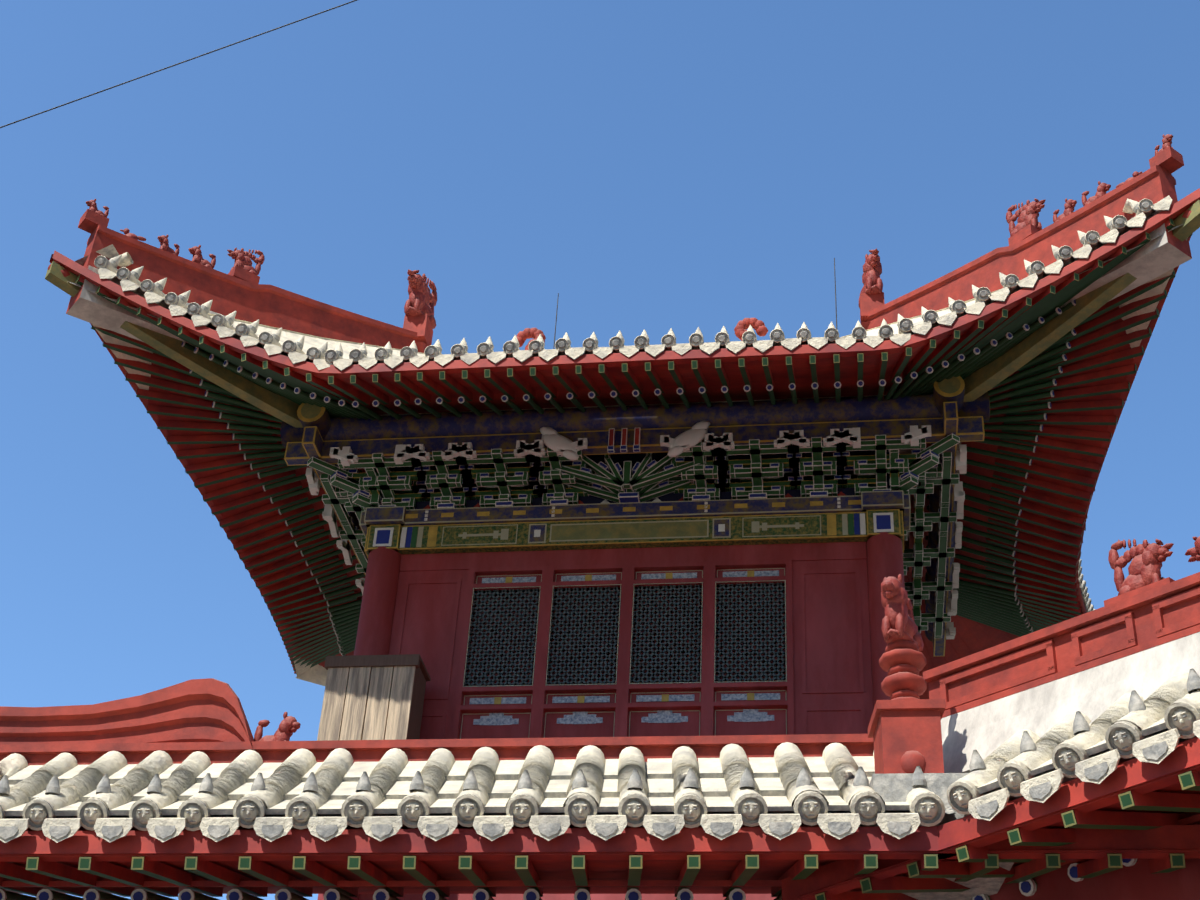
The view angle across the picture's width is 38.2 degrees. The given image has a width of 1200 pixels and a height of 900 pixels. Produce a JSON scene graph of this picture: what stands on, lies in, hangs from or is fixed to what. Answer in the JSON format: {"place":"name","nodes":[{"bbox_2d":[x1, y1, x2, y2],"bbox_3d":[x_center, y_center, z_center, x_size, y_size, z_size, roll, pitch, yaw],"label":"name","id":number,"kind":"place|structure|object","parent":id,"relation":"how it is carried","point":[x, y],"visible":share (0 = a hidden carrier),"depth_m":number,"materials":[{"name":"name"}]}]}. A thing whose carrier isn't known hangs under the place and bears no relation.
{"place":"outdoors","nodes":[
{"label":"outdoors","id":0,"kind":"place"},
{"bbox_2d":[0,0,356,127],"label":"wire","id":1,"kind":"object","parent":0,"point":[177,64],"visible":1,"depth_m":48.08,"materials":[{"name":"metal"}]},
{"bbox_2d":[0,0,1199,899],"label":"sky","id":2,"kind":"structure","parent":0,"point":[656,167],"materials":[{"name":"blue"}]},
{"bbox_2d":[317,532,904,899],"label":"wall","id":3,"kind":"structure","parent":0,"point":[773,639],"depth_m":12.99,"materials":[{"name":"red wood"}]},
{"bbox_2d":[280,376,989,655],"bbox_3d":[0.408,0.989,14.666,5.552,1.030,3.852,-2,-35,8],"label":"bracket set","id":4,"kind":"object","parent":3,"relation":"on","point":[826,470],"depth_m":13.49,"materials":[{"name":"green wood"}]},
{"bbox_2d":[45,188,1199,698],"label":"roof timber","id":5,"kind":"object","parent":4,"relation":"on","point":[1045,370],"visible":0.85,"depth_m":13.40,"materials":[{"name":"red wood"}]},
{"bbox_2d":[48,134,1191,685],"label":"roof tiles","id":6,"kind":"object","parent":5,"relation":"on","point":[242,304],"visible":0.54,"depth_m":13.03,"materials":[{"name":"white tile"}]},
{"bbox_3d":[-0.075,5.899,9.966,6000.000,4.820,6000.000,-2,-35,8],"label":"ground","id":7,"kind":"structure","parent":0,"visible":0},
{"bbox_2d":[0,536,1199,899],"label":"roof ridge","id":8,"kind":"structure","parent":7,"relation":"on","point":[1128,830],"depth_m":7.24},
{"bbox_2d":[0,632,1199,899],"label":"gate tiles","id":9,"kind":"object","parent":8,"relation":"on","point":[1044,742],"visible":1,"depth_m":7.09,"materials":[{"name":"white tile"}]}
]}

